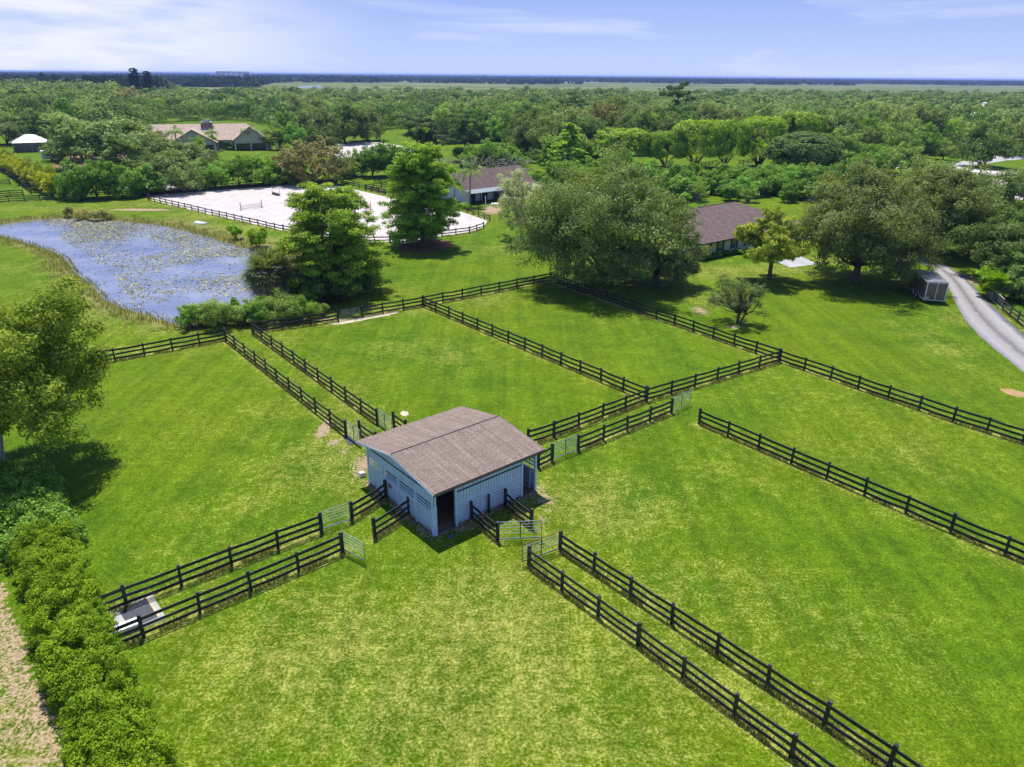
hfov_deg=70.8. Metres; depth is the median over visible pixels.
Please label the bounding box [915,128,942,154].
green tree
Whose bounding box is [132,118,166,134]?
oak tree
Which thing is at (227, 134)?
house
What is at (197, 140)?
palm clump
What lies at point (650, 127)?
green tree
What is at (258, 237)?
shrub
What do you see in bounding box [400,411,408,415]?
trough
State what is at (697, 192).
bush
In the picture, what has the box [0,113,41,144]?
oak tree
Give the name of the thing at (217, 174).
green tree
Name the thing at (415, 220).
cypress tree
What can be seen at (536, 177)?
green tree
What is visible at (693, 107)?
oak tree
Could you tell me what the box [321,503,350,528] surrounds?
gate
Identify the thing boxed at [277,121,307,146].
green tree
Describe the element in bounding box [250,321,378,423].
fence
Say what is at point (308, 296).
shrub
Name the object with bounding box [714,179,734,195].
bush
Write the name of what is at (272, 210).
riding arena sand
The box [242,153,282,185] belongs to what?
green tree
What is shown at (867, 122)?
green tree
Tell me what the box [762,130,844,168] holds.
ficus tree
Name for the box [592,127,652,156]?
ficus tree
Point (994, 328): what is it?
driveway
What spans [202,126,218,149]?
palm tree
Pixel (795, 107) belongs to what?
oak tree
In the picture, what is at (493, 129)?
green tree
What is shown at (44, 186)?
palm clump
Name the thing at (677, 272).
oak tree
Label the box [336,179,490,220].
fence
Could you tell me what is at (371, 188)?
fence
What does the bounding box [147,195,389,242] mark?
fence
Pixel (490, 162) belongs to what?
brush pile
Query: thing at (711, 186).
bush
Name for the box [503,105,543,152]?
oak tree
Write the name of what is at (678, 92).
pine tree
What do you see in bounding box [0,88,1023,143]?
woodland
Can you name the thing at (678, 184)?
bush
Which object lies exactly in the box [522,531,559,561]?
gate
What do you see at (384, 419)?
gate
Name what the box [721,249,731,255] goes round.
bush
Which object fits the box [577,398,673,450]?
fence
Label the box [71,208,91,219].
shrub
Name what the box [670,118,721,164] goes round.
ficus tree
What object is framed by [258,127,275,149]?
palm clump
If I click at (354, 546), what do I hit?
gate
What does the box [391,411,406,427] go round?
fence
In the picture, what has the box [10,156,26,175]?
palm clump
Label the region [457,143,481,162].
green tree
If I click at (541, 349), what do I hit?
fence
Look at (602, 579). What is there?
fence
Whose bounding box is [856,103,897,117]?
oak tree
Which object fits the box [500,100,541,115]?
oak tree
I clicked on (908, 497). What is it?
fence
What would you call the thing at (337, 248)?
cypress tree
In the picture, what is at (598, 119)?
oak tree
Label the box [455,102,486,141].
green tree
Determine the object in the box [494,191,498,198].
stall door
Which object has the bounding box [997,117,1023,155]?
oak tree
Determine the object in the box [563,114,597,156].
oak tree
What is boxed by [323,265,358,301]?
shrub
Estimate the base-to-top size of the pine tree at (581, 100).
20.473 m
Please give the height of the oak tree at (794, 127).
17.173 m
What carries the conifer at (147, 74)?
on the ground at (408, 642)
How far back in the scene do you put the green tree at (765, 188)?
168.97 m
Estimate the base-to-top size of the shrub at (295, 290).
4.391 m
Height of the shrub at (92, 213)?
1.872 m
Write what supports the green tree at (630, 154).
on the ground at (408, 642)
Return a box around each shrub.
[62,206,72,215]
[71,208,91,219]
[85,209,99,217]
[95,208,113,218]
[172,304,204,327]
[181,302,202,325]
[193,297,243,327]
[212,305,239,324]
[224,297,239,307]
[225,225,243,239]
[226,304,257,325]
[241,294,269,308]
[243,300,270,324]
[245,227,268,246]
[258,288,303,326]
[266,297,277,315]
[281,293,321,320]
[282,267,305,297]
[296,290,317,303]
[298,267,344,302]
[311,302,329,316]
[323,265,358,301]
[353,271,374,294]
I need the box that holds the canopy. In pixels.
[12,134,49,152]
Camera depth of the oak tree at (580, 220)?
89.30 m
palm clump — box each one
[0,150,9,169]
[0,153,15,170]
[4,154,17,175]
[8,157,22,176]
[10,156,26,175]
[13,156,33,180]
[14,159,31,183]
[19,164,33,184]
[20,162,34,185]
[26,164,43,188]
[27,167,44,190]
[36,165,55,192]
[40,171,53,194]
[40,172,53,196]
[42,171,60,195]
[188,134,206,149]
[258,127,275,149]
[264,124,286,149]
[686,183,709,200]
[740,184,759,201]
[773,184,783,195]
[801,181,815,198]
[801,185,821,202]
[974,263,1011,298]
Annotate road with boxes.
[896,165,1017,174]
[953,154,1023,166]
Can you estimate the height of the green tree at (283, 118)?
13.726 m
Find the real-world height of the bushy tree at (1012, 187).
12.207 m
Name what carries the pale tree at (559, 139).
on the ground at (408, 642)
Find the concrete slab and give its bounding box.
[109,595,166,635]
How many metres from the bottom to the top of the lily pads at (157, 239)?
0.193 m
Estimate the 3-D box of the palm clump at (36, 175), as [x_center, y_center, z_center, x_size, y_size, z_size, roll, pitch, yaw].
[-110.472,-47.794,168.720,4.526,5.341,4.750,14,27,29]
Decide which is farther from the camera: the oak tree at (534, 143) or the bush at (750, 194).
the oak tree at (534, 143)
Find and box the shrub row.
[0,453,91,563]
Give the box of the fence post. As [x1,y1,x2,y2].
[488,494,489,512]
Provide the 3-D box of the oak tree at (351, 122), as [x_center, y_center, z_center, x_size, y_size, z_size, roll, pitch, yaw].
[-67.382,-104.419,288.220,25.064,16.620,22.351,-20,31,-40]
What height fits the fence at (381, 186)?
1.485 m
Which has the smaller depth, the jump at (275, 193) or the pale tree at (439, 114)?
the jump at (275, 193)
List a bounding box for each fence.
[0,167,31,193]
[0,185,1023,766]
[0,189,23,195]
[0,189,147,201]
[66,512,322,612]
[70,327,224,365]
[77,531,343,649]
[147,178,335,197]
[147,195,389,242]
[223,328,346,435]
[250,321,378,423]
[251,310,338,331]
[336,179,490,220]
[348,479,387,520]
[357,420,376,437]
[361,273,549,315]
[364,184,390,194]
[365,182,387,188]
[371,496,409,537]
[374,176,387,183]
[390,222,483,244]
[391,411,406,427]
[422,295,647,397]
[469,501,499,541]
[503,488,533,528]
[527,348,780,440]
[527,544,836,766]
[537,443,553,468]
[550,272,778,358]
[558,530,922,766]
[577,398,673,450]
[698,408,1023,559]
[699,158,723,165]
[780,348,1023,443]
[1001,299,1023,326]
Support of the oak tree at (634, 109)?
on the ground at (408, 642)
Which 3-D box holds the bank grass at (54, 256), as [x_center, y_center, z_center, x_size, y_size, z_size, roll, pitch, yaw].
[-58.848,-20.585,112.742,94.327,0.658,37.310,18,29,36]
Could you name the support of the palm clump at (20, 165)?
on the ground at (408, 642)
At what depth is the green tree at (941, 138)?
264.69 m
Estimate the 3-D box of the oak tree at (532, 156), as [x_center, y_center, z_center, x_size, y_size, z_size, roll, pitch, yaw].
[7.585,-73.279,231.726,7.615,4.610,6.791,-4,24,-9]
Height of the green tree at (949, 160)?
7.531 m
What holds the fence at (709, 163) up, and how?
on the ground at (408, 642)
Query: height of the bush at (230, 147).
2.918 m
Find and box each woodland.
[0,78,1023,114]
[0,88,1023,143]
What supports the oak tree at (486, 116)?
on the ground at (408, 642)
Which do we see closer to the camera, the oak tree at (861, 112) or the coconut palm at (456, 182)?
the coconut palm at (456, 182)
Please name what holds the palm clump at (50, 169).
on the ground at (408, 642)
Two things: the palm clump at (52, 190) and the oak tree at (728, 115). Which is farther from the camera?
the oak tree at (728, 115)
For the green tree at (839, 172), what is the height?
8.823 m
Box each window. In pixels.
[718,241,722,250]
[732,239,736,247]
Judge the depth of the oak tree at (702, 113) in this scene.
290.49 m
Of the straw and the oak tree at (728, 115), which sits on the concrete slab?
the straw
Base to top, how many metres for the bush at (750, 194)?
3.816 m
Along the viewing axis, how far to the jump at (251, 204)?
149.61 m
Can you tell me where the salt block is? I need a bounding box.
[359,471,365,477]
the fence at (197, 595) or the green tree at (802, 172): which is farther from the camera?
the green tree at (802, 172)
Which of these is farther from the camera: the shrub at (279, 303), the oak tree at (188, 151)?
the oak tree at (188, 151)
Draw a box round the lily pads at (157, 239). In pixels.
[0,218,287,318]
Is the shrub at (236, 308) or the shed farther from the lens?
the shrub at (236, 308)
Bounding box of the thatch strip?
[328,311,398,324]
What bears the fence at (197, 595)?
on the ground at (408, 642)
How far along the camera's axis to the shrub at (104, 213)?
138.17 m
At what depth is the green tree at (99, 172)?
156.72 m
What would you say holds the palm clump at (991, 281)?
on the ground at (408, 642)
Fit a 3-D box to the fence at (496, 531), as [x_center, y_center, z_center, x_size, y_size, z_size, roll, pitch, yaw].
[-1.726,8.526,44.502,0.195,1.468,3.043,-16,28,-33]
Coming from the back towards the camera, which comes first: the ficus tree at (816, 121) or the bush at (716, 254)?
the ficus tree at (816, 121)
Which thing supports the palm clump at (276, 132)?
on the ground at (408, 642)
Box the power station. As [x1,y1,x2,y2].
[210,71,249,76]
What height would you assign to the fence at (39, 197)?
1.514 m
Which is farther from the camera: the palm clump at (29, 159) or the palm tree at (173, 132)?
the palm tree at (173, 132)
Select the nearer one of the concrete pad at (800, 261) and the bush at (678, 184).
the concrete pad at (800, 261)
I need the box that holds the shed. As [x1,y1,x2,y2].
[356,406,544,535]
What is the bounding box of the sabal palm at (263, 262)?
[234,244,297,300]
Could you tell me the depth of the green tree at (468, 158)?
213.17 m
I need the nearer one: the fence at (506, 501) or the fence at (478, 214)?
the fence at (506, 501)
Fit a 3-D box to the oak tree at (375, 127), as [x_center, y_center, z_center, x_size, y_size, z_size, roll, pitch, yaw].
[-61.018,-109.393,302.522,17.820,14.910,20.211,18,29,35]
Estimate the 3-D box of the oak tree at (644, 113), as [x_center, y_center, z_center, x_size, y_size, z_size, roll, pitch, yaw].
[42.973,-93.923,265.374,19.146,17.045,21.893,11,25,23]
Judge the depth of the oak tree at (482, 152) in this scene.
212.94 m
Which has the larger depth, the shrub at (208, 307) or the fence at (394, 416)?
the shrub at (208, 307)
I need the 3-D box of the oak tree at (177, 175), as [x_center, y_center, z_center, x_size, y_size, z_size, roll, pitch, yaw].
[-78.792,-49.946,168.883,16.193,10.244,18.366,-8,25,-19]
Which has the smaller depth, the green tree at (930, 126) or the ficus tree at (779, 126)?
the ficus tree at (779, 126)
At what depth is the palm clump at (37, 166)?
171.98 m
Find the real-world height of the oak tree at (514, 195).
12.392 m
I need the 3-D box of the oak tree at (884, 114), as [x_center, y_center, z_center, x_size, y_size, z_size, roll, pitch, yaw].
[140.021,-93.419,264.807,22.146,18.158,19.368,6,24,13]
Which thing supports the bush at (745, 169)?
on the ground at (408, 642)
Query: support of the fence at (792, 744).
on the ground at (408, 642)
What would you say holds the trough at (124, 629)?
on the ground at (408, 642)
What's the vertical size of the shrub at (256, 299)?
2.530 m
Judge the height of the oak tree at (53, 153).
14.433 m
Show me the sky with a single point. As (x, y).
(817, 39)
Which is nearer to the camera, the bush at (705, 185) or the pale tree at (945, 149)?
the bush at (705, 185)
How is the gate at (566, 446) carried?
attached to the fence at (628, 422)
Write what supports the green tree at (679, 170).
on the ground at (408, 642)
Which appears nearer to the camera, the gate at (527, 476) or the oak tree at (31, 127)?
the gate at (527, 476)
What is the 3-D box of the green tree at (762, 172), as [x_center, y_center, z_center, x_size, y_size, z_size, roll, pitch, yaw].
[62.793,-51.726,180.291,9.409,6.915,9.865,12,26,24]
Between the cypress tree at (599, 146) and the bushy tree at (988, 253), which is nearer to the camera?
the bushy tree at (988, 253)
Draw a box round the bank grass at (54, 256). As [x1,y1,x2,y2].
[0,212,329,331]
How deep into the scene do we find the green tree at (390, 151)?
195.49 m
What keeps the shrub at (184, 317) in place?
on the ground at (408, 642)
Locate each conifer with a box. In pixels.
[126,68,143,90]
[141,71,155,91]
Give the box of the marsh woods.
[0,71,1023,89]
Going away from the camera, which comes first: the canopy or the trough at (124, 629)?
the trough at (124, 629)
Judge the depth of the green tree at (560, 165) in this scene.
170.73 m
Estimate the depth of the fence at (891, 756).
33.70 m
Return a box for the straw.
[146,596,160,616]
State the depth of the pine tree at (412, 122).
218.71 m
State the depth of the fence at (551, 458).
52.07 m
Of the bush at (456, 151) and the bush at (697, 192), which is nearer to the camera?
the bush at (697, 192)
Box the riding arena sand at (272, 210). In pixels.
[151,185,486,242]
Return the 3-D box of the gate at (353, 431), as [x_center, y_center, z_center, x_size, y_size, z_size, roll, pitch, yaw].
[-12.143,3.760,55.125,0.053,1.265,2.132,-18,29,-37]
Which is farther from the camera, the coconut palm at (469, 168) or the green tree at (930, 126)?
the green tree at (930, 126)
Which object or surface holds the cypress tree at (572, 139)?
on the ground at (408, 642)
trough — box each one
[112,617,138,635]
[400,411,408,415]
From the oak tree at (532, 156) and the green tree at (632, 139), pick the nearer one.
the oak tree at (532, 156)
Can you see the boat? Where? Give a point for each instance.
(198, 222)
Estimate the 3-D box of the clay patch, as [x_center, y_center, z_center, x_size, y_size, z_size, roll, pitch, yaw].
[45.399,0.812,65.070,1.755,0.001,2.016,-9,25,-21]
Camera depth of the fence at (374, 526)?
44.48 m
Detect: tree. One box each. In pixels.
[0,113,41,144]
[0,273,115,466]
[3,108,71,142]
[36,111,160,167]
[37,116,103,161]
[46,157,90,200]
[67,156,121,198]
[89,161,145,199]
[107,86,155,99]
[126,163,172,194]
[131,137,224,173]
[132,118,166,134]
[134,133,203,169]
[139,148,212,190]
[164,125,183,138]
[192,160,237,190]
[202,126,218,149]
[219,153,260,183]
[239,125,260,149]
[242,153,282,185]
[267,135,361,184]
[268,107,297,131]
[271,151,305,184]
[271,181,398,295]
[276,104,300,122]
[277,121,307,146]
[286,92,332,115]
[291,105,334,142]
[296,111,325,135]
[297,101,339,121]
[300,125,338,147]
[311,101,374,143]
[338,158,354,179]
[339,148,368,176]
[353,105,389,140]
[353,142,392,176]
[371,138,408,172]
[377,141,469,246]
[389,113,434,146]
[414,117,461,161]
[424,102,471,135]
[438,109,487,146]
[442,99,479,139]
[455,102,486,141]
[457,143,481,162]
[458,150,478,168]
[473,147,500,167]
[476,138,500,149]
[478,107,501,139]
[484,116,502,140]
[485,141,498,154]
[492,168,545,231]
[497,106,528,143]
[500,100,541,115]
[502,113,537,151]
[502,151,531,166]
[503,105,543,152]
[505,136,702,286]
[524,104,586,156]
[524,149,545,161]
[528,125,549,157]
[530,170,547,187]
[533,141,556,170]
[534,107,558,118]
[538,125,595,160]
[538,156,574,188]
[545,101,561,110]
[546,102,571,121]
[546,122,590,164]
[555,96,584,110]
[562,158,578,165]
[563,91,588,108]
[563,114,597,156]
[574,117,618,163]
[575,106,592,111]
[575,163,598,177]
[578,111,610,128]
[579,100,624,143]
[580,160,593,167]
[582,140,608,169]
[588,94,643,123]
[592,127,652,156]
[592,180,605,193]
[599,148,635,170]
[605,111,636,146]
[611,104,655,130]
[621,104,662,145]
[624,111,661,139]
[628,112,659,140]
[628,125,652,145]
[629,157,668,180]
[631,219,711,285]
[638,101,665,117]
[645,130,689,166]
[655,102,699,144]
[655,112,695,149]
[658,81,696,113]
[659,159,695,195]
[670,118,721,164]
[685,98,712,140]
[689,103,726,143]
[690,176,706,190]
[697,160,740,180]
[703,271,769,322]
[704,118,751,163]
[705,101,748,142]
[715,108,738,142]
[732,204,810,279]
[733,175,761,197]
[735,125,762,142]
[736,115,788,166]
[744,163,778,181]
[756,180,772,196]
[757,163,779,171]
[758,106,811,143]
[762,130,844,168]
[767,171,794,194]
[774,110,828,156]
[776,164,799,173]
[781,178,806,197]
[782,154,953,290]
[783,104,802,111]
[784,162,827,185]
[805,105,830,116]
[805,108,862,155]
[806,162,816,171]
[809,127,869,161]
[816,160,855,185]
[818,108,842,117]
[835,110,879,138]
[845,126,887,153]
[846,146,890,174]
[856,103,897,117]
[866,99,905,117]
[866,140,899,167]
[870,112,924,147]
[873,103,917,128]
[877,123,924,151]
[882,141,932,173]
[887,99,933,132]
[890,113,923,128]
[896,154,1012,246]
[914,122,949,155]
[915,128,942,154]
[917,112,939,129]
[919,158,956,171]
[925,105,958,141]
[929,140,960,159]
[930,129,951,142]
[945,209,997,254]
[946,211,1023,270]
[954,118,1023,166]
[956,170,1003,195]
[976,167,1023,212]
[981,203,1023,265]
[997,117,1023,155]
[999,252,1023,303]
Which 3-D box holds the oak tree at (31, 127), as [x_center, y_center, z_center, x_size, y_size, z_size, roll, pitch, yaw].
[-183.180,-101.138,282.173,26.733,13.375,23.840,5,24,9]
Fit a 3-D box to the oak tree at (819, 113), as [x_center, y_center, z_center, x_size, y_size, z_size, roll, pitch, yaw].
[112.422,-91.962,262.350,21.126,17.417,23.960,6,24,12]
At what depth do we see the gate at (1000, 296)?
89.81 m
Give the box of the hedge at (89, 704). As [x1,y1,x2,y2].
[4,516,182,766]
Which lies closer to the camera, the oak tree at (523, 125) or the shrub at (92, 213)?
the shrub at (92, 213)
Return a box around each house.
[150,120,267,150]
[681,202,801,258]
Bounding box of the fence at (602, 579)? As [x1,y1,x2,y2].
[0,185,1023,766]
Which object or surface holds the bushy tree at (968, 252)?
on the ground at (408, 642)
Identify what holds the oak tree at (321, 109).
on the ground at (408, 642)
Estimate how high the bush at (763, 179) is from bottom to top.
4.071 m
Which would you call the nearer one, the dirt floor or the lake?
the dirt floor
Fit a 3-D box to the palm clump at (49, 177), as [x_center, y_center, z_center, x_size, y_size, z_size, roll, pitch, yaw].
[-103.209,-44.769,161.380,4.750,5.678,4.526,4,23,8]
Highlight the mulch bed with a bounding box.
[398,239,450,252]
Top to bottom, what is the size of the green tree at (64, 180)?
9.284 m
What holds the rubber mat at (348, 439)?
on the ground at (408, 642)
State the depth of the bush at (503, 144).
221.74 m
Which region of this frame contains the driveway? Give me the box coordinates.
[917,258,1023,371]
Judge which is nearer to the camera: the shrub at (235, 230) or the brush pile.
the shrub at (235, 230)
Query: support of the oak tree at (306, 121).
on the ground at (408, 642)
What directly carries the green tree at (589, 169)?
on the ground at (408, 642)
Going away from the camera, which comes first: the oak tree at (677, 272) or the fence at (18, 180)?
the oak tree at (677, 272)
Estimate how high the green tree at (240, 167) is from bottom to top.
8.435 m
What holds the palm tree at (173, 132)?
on the ground at (408, 642)
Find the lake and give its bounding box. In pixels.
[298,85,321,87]
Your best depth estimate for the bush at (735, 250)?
114.81 m
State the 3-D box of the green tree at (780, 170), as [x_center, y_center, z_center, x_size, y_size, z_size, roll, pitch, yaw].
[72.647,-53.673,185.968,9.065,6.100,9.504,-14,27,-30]
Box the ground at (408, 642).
[0,72,1023,766]
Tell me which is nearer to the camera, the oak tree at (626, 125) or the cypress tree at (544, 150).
the cypress tree at (544, 150)
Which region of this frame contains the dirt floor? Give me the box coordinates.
[365,475,535,533]
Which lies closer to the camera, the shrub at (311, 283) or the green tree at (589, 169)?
the shrub at (311, 283)
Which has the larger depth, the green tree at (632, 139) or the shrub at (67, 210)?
the green tree at (632, 139)
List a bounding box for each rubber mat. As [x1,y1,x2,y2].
[118,598,156,622]
[341,435,354,444]
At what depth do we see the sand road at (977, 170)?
222.96 m
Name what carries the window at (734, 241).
in the house at (720, 221)
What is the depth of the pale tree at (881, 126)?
242.24 m
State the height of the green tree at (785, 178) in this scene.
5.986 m
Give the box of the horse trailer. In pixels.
[909,270,948,300]
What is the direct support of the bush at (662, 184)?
on the ground at (408, 642)
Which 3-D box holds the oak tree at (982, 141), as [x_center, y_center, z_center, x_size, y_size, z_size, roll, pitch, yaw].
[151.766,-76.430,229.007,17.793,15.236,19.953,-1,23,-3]
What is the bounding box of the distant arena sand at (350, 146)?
[304,142,410,158]
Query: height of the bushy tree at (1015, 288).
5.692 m
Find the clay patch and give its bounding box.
[1000,389,1023,396]
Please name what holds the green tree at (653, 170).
on the ground at (408, 642)
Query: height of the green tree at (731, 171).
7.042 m
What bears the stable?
on the ground at (408, 642)
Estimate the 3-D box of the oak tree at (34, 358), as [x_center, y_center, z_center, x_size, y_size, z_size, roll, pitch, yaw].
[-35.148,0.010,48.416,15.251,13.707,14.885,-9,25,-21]
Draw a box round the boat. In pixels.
[194,221,206,223]
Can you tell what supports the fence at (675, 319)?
on the ground at (408, 642)
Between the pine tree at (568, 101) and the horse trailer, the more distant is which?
the pine tree at (568, 101)
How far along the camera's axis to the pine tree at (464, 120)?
231.15 m
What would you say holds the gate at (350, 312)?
on the ground at (408, 642)
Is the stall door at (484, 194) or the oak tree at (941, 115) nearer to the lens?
the stall door at (484, 194)
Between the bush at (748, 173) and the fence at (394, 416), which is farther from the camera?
the bush at (748, 173)
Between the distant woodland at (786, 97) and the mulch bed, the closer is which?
the mulch bed
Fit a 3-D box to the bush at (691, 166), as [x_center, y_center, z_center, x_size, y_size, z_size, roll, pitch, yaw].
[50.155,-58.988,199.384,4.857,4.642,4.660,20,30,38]
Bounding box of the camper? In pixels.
[39,150,65,160]
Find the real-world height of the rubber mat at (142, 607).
0.001 m
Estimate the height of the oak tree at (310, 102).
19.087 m
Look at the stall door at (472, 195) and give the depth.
160.09 m
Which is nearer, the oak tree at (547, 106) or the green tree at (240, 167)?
the green tree at (240, 167)
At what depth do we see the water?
108.52 m
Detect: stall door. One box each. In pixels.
[471,194,475,201]
[482,192,487,200]
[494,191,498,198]
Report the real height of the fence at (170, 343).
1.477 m
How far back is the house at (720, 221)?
117.50 m
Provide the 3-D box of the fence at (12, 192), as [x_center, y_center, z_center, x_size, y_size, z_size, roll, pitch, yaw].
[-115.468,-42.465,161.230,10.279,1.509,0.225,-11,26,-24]
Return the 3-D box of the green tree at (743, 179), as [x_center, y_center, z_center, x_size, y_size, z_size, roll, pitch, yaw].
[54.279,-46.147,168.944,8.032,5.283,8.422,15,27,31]
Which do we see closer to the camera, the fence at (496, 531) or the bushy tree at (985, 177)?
the fence at (496, 531)
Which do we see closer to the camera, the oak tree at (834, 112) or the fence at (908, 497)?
the fence at (908, 497)
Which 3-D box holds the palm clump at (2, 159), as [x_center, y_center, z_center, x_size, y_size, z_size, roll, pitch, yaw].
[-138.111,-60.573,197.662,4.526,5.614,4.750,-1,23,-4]
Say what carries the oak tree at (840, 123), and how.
on the ground at (408, 642)
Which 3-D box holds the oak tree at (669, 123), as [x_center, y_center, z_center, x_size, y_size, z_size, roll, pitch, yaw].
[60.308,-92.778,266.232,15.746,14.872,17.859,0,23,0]
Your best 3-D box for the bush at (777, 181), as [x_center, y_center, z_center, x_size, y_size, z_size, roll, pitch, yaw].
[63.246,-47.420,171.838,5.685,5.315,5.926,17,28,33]
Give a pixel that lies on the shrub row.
(33, 485)
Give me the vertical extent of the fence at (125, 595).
1.518 m
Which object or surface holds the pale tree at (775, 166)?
on the ground at (408, 642)
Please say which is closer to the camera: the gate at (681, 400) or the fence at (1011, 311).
the gate at (681, 400)
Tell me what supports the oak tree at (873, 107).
on the ground at (408, 642)
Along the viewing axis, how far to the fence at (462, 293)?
90.05 m
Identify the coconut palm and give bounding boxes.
[447,177,467,204]
[454,158,483,205]
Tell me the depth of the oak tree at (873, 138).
231.23 m
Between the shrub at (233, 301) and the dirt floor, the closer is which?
the dirt floor
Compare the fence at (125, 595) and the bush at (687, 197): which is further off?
the bush at (687, 197)
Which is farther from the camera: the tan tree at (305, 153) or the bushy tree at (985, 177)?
the tan tree at (305, 153)
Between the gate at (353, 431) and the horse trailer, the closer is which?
the gate at (353, 431)
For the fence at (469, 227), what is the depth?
127.19 m
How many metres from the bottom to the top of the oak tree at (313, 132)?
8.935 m
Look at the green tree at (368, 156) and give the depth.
193.98 m
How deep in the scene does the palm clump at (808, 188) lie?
166.72 m
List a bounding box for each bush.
[225,142,242,149]
[451,146,464,157]
[492,142,515,153]
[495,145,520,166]
[574,168,593,179]
[652,179,669,192]
[668,174,691,197]
[678,192,692,200]
[686,162,701,175]
[695,179,710,194]
[706,177,718,194]
[708,174,730,194]
[712,251,722,257]
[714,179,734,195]
[720,182,740,200]
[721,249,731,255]
[732,248,742,253]
[736,166,754,178]
[738,169,755,180]
[752,177,770,184]
[765,173,783,194]
[778,183,798,202]
[805,176,822,187]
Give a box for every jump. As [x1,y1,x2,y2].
[239,200,262,209]
[271,187,279,195]
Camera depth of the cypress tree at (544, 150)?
207.41 m
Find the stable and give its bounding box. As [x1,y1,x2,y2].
[442,165,540,203]
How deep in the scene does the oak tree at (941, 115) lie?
276.34 m
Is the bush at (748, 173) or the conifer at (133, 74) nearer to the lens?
the bush at (748, 173)
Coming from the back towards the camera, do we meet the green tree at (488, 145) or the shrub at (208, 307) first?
the green tree at (488, 145)
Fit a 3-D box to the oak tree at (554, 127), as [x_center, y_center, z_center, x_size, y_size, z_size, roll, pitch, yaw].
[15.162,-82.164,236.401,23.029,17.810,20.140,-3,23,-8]
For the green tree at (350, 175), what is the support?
on the ground at (408, 642)
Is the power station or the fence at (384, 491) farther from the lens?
the power station
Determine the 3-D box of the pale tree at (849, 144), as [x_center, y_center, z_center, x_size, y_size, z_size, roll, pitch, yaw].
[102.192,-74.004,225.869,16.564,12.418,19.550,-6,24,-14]
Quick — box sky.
[0,0,1023,80]
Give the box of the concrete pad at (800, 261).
[776,257,816,266]
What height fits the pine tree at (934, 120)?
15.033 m
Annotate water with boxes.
[0,218,279,323]
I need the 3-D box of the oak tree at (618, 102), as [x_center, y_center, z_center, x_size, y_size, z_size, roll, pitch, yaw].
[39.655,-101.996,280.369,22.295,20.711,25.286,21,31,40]
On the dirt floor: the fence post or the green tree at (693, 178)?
the fence post
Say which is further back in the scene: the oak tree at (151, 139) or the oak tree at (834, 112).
the oak tree at (834, 112)
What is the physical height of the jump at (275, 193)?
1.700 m
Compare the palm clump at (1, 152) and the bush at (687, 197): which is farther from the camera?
the palm clump at (1, 152)
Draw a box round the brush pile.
[436,152,534,171]
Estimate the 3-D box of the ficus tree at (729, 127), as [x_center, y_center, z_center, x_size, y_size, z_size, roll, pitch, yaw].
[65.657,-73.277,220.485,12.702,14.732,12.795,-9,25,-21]
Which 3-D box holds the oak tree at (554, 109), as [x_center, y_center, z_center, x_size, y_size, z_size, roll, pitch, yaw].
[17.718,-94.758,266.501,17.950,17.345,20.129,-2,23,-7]
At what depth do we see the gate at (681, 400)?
61.07 m
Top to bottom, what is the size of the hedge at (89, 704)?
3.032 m
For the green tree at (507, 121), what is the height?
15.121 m
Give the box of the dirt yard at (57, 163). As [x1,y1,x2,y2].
[53,154,126,169]
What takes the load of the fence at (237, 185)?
on the ground at (408, 642)
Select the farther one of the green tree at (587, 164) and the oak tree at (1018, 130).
the oak tree at (1018, 130)
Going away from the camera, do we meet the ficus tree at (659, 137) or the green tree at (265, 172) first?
the green tree at (265, 172)
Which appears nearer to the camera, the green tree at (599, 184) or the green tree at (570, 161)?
the green tree at (599, 184)
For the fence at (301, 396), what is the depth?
63.58 m
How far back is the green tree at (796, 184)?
165.29 m
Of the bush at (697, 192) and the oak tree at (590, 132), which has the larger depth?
the oak tree at (590, 132)
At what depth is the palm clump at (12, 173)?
189.36 m
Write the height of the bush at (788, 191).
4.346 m
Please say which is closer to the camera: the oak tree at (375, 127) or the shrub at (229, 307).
the shrub at (229, 307)
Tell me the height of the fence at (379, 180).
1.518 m
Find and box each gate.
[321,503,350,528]
[340,306,360,318]
[342,532,364,560]
[346,421,360,440]
[377,409,391,429]
[499,520,542,539]
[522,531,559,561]
[523,464,530,487]
[554,435,577,458]
[673,390,690,410]
[991,290,1002,307]
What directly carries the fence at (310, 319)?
on the ground at (408, 642)
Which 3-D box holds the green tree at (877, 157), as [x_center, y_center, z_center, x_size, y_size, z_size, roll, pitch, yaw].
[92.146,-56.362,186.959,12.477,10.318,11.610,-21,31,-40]
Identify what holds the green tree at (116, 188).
on the ground at (408, 642)
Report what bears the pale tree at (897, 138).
on the ground at (408, 642)
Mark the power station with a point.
(234, 73)
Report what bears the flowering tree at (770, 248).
on the ground at (408, 642)

